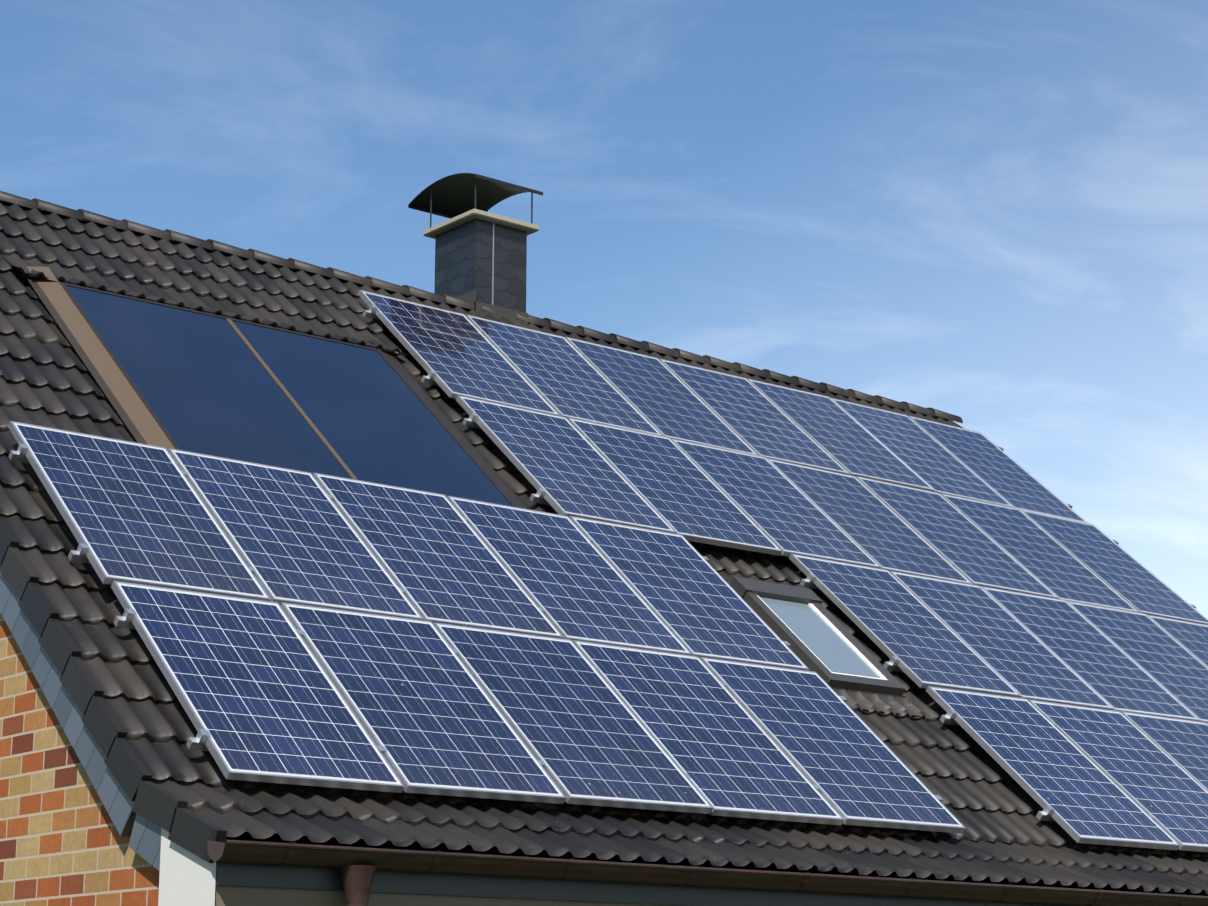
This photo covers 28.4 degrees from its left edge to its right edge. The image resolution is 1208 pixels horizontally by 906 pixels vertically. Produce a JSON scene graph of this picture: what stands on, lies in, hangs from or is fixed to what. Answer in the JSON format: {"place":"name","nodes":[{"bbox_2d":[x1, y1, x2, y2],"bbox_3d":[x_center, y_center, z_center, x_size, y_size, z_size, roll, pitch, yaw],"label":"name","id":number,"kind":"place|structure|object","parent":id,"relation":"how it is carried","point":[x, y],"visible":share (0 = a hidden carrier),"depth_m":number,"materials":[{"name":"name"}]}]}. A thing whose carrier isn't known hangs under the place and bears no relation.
{"place":"outdoors","nodes":[
{"label":"outdoors","id":0,"kind":"place"},
{"bbox_2d":[0,517,226,862],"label":"verge tiles","id":1,"kind":"object","parent":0,"point":[178,821],"visible":1,"depth_m":11.37,"materials":[{"name":"black ceramic"}]},
{"bbox_2d":[0,0,1207,618],"label":"sky","id":2,"kind":"structure","parent":0,"point":[992,215],"materials":[{"name":"blue"}]},
{"bbox_2d":[730,577,926,720],"bbox_3d":[1.468,1.303,16.064,0.940,0.143,1.450,11,24,-38],"label":"roof window","id":3,"kind":"structure","parent":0,"point":[833,652],"depth_m":16.01,"materials":[{"name":"grey metal"}]},
{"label":"walls","id":4,"kind":"object","parent":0,"visible":0},
{"bbox_2d":[0,613,159,905],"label":"gable wall","id":5,"kind":"structure","parent":4,"relation":"attached to","point":[63,842],"depth_m":11.79,"materials":[{"name":"brick"}]},
{"bbox_2d":[158,828,1079,905],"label":"eave box","id":6,"kind":"object","parent":4,"relation":"attached to","point":[187,878],"visible":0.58,"depth_m":11.07,"materials":[{"name":"white"}]},
{"bbox_2d":[225,832,1207,895],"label":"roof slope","id":7,"kind":"structure","parent":4,"relation":"on","point":[333,841],"depth_m":12.27,"materials":[{"name":"tile"}]},
{"bbox_2d":[434,218,527,325],"bbox_3d":[-1.035,-0.995,19.923,0.556,1.770,0.594,11,-17,-38],"label":"chimney","id":8,"kind":"object","parent":7,"relation":"on","point":[479,263],"visible":0.35,"depth_m":19.84,"materials":[{"name":"grey stone"}]},
{"bbox_2d":[408,173,542,238],"bbox_3d":[-1.096,-2.048,20.259,0.710,0.435,0.972,11,-17,-38],"label":"chimney cap","id":9,"kind":"object","parent":8,"relation":"on","point":[458,199],"visible":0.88,"depth_m":20.27,"materials":[{"name":"black metal"}]},
{"bbox_2d":[0,201,1207,893],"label":"roof tiles","id":10,"kind":"object","parent":7,"relation":"on","point":[988,801],"visible":0.23,"depth_m":14.10,"materials":[{"name":"black ceramic"}]},
{"bbox_2d":[0,564,160,871],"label":"bargeboard","id":11,"kind":"object","parent":10,"relation":"attached to","point":[143,834],"visible":0.53,"depth_m":11.53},
{"bbox_2d":[4,257,527,508],"bbox_3d":[-2.193,-0.435,15.979,3.100,0.130,2.650,11,24,-38],"label":"solar thermal collector","id":12,"kind":"object","parent":10,"relation":"on","point":[168,373],"visible":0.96,"depth_m":15.78,"materials":[{"name":"blue glass"}]},
{"bbox_2d":[0,191,962,422],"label":"ridge tiles","id":13,"kind":"object","parent":10,"relation":"on","point":[131,226],"visible":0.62,"depth_m":19.26,"materials":[{"name":"black ceramic"}]},
{"bbox_2d":[9,305,1195,821],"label":"panel mounting clamps","id":14,"kind":"object","parent":10,"relation":"on","point":[125,619],"visible":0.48,"depth_m":15.03,"materials":[{"name":"silver metal"}]},
{"bbox_2d":[8,421,270,600],"bbox_3d":[-2.585,0.321,13.185,0.990,0.042,1.650,11,23,-38],"label":"solar panel","id":15,"kind":"object","parent":14,"relation":"attached to","point":[135,512],"visible":0.88,"depth_m":13.12,"materials":[{"name":"blue glass"}]},
{"bbox_2d":[111,581,404,792],"bbox_3d":[-1.762,1.164,12.004,0.990,0.040,1.650,11,24,-38],"label":"solar panel","id":16,"kind":"object","parent":14,"relation":"attached to","point":[259,696],"visible":0.98,"depth_m":11.92,"materials":[{"name":"blue glass"}]},
{"bbox_2d":[168,448,423,619],"bbox_3d":[-1.805,0.473,13.804,0.990,0.040,1.650,11,23,-38],"label":"solar panel","id":17,"kind":"object","parent":14,"relation":"attached to","point":[293,536],"visible":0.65,"depth_m":13.75,"materials":[{"name":"blue glass"}]},
{"bbox_2d":[280,602,565,803],"bbox_3d":[-0.978,1.312,12.620,0.990,0.040,1.650,11,24,-38],"label":"solar panel","id":18,"kind":"object","parent":14,"relation":"attached to","point":[427,712],"visible":0.88,"depth_m":12.54,"materials":[{"name":"blue glass"}]},
{"bbox_2d":[312,473,563,638],"bbox_3d":[-1.024,0.622,14.423,0.990,0.040,1.650,11,24,-38],"label":"solar panel","id":19,"kind":"object","parent":14,"relation":"attached to","point":[437,558],"visible":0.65,"depth_m":14.37,"materials":[{"name":"blue glass"}]},
{"bbox_2d":[358,290,559,415],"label":"solar panel","id":20,"kind":"object","parent":14,"relation":"attached to","point":[460,354],"visible":0.85,"depth_m":17.98,"materials":[{"name":"blue glass"}]},
{"bbox_2d":[465,314,662,435],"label":"solar panel","id":21,"kind":"object","parent":14,"relation":"attached to","point":[565,377],"visible":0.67,"depth_m":18.61,"materials":[{"name":"blue glass"}]},
{"bbox_2d":[456,395,676,533],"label":"solar panel","id":22,"kind":"object","parent":14,"relation":"attached to","point":[566,466],"visible":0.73,"depth_m":16.79,"materials":[{"name":"blue glass"}]},
{"bbox_2d":[447,496,691,655],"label":"solar panel","id":23,"kind":"object","parent":14,"relation":"attached to","point":[569,578],"visible":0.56,"depth_m":14.99,"materials":[{"name":"blue glass"}]},
{"bbox_2d":[434,622,712,813],"bbox_3d":[-0.193,1.461,13.239,0.990,0.041,1.650,11,24,-38],"label":"solar panel","id":24,"kind":"object","parent":14,"relation":"attached to","point":[583,732],"visible":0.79,"depth_m":13.16,"materials":[{"name":"blue glass"}]},
{"bbox_2d":[565,337,758,455],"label":"solar panel","id":25,"kind":"object","parent":14,"relation":"attached to","point":[662,397],"visible":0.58,"depth_m":19.24,"materials":[{"name":"blue glass"}]},
{"bbox_2d":[567,418,781,555],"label":"solar panel","id":26,"kind":"object","parent":14,"relation":"attached to","point":[678,489],"visible":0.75,"depth_m":17.41,"materials":[{"name":"blue glass"}]},
{"bbox_2d":[569,516,808,670],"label":"solar panel","id":27,"kind":"object","parent":14,"relation":"attached to","point":[687,593],"visible":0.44,"depth_m":15.61,"materials":[{"name":"blue glass"}]},
{"bbox_2d":[573,640,843,824],"bbox_3d":[0.583,1.615,13.862,0.990,0.041,1.650,11,24,-38],"label":"solar panel","id":28,"kind":"object","parent":14,"relation":"attached to","point":[717,743],"visible":0.85,"depth_m":13.79,"materials":[{"name":"blue glass"}]},
{"bbox_2d":[659,359,849,474],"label":"solar panel","id":29,"kind":"object","parent":14,"relation":"attached to","point":[756,419],"visible":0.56,"depth_m":19.85,"materials":[{"name":"blue glass"}]},
{"bbox_2d":[670,438,880,568],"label":"solar panel","id":30,"kind":"object","parent":14,"relation":"attached to","point":[787,515],"visible":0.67,"depth_m":18.04,"materials":[{"name":"blue glass"}]},
{"bbox_2d":[700,657,965,833],"bbox_3d":[1.366,1.763,14.474,0.990,0.041,1.650,11,23,-38],"label":"solar panel","id":31,"kind":"object","parent":14,"relation":"attached to","point":[833,745],"visible":0.83,"depth_m":14.40,"materials":[{"name":"blue glass"}]},
{"bbox_2d":[747,379,934,491],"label":"solar panel","id":32,"kind":"object","parent":14,"relation":"attached to","point":[845,440],"visible":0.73,"depth_m":20.46,"materials":[{"name":"blue glass"}]},
{"bbox_2d":[767,458,971,583],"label":"solar panel","id":33,"kind":"object","parent":14,"relation":"attached to","point":[871,524],"visible":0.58,"depth_m":18.67,"materials":[{"name":"blue glass"}]},
{"bbox_2d":[789,554,1020,697],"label":"solar panel","id":34,"kind":"object","parent":14,"relation":"attached to","point":[888,613],"visible":0.83,"depth_m":16.84,"materials":[{"name":"blue glass"}]},
{"bbox_2d":[831,398,1013,507],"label":"solar panel","id":35,"kind":"object","parent":14,"relation":"attached to","point":[932,462],"visible":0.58,"depth_m":21.10,"materials":[{"name":"blue glass"}]},
{"bbox_2d":[856,476,1058,598],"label":"solar panel","id":36,"kind":"object","parent":14,"relation":"attached to","point":[972,552],"visible":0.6,"depth_m":19.27,"materials":[{"name":"blue glass"}]},
{"bbox_2d":[908,416,1087,522],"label":"solar panel","id":37,"kind":"object","parent":14,"relation":"attached to","point":[1010,480],"visible":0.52,"depth_m":21.72,"materials":[{"name":"blue glass"}]},
{"bbox_2d":[889,571,1113,709],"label":"solar panel","id":38,"kind":"object","parent":14,"relation":"attached to","point":[1005,644],"visible":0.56,"depth_m":17.49,"materials":[{"name":"blue glass"}]},
{"bbox_2d":[941,493,1138,611],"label":"solar panel","id":39,"kind":"object","parent":14,"relation":"attached to","point":[1053,565],"visible":0.73,"depth_m":19.91,"materials":[{"name":"blue glass"}]},
{"bbox_2d":[926,686,1179,849],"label":"solar panel","id":40,"kind":"object","parent":14,"relation":"attached to","point":[1033,752],"visible":0.94,"depth_m":15.65,"materials":[{"name":"blue glass"}]},
{"bbox_2d":[981,586,1200,721],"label":"solar panel","id":41,"kind":"object","parent":14,"relation":"attached to","point":[1109,671],"visible":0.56,"depth_m":18.11,"materials":[{"name":"blue glass"}]},
{"bbox_2d":[1020,509,1207,624],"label":"solar panel","id":42,"kind":"object","parent":14,"relation":"attached to","point":[1123,573],"visible":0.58,"depth_m":20.52,"materials":[{"name":"blue glass"}]},
{"bbox_2d":[1028,699,1207,851],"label":"solar panel","id":43,"kind":"object","parent":14,"relation":"attached to","point":[1136,765],"visible":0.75,"depth_m":16.38,"materials":[{"name":"blue glass"}]},
{"bbox_2d":[1067,601,1207,722],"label":"solar panel","id":44,"kind":"object","parent":14,"relation":"attached to","point":[1170,664],"visible":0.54,"depth_m":18.87,"materials":[{"name":"blue glass"}]},
{"bbox_2d":[1121,711,1207,790],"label":"solar panel","id":45,"kind":"object","parent":14,"relation":"attached to","point":[1183,743],"visible":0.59,"depth_m":17.22,"materials":[{"name":"blue glass"}]},
{"bbox_2d":[1147,615,1207,666],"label":"solar panel","id":46,"kind":"object","parent":14,"relation":"attached to","point":[1191,637],"visible":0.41,"depth_m":19.66,"materials":[{"name":"blue glass"}]},
{"label":"ground","id":47,"kind":"structure","parent":0,"visible":0},
{"bbox_2d":[207,840,1207,905],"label":"gutter and downpipe","id":48,"kind":"object","parent":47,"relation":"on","point":[357,866],"visible":1,"depth_m":11.63,"materials":[{"name":"brown metal"}]}
]}

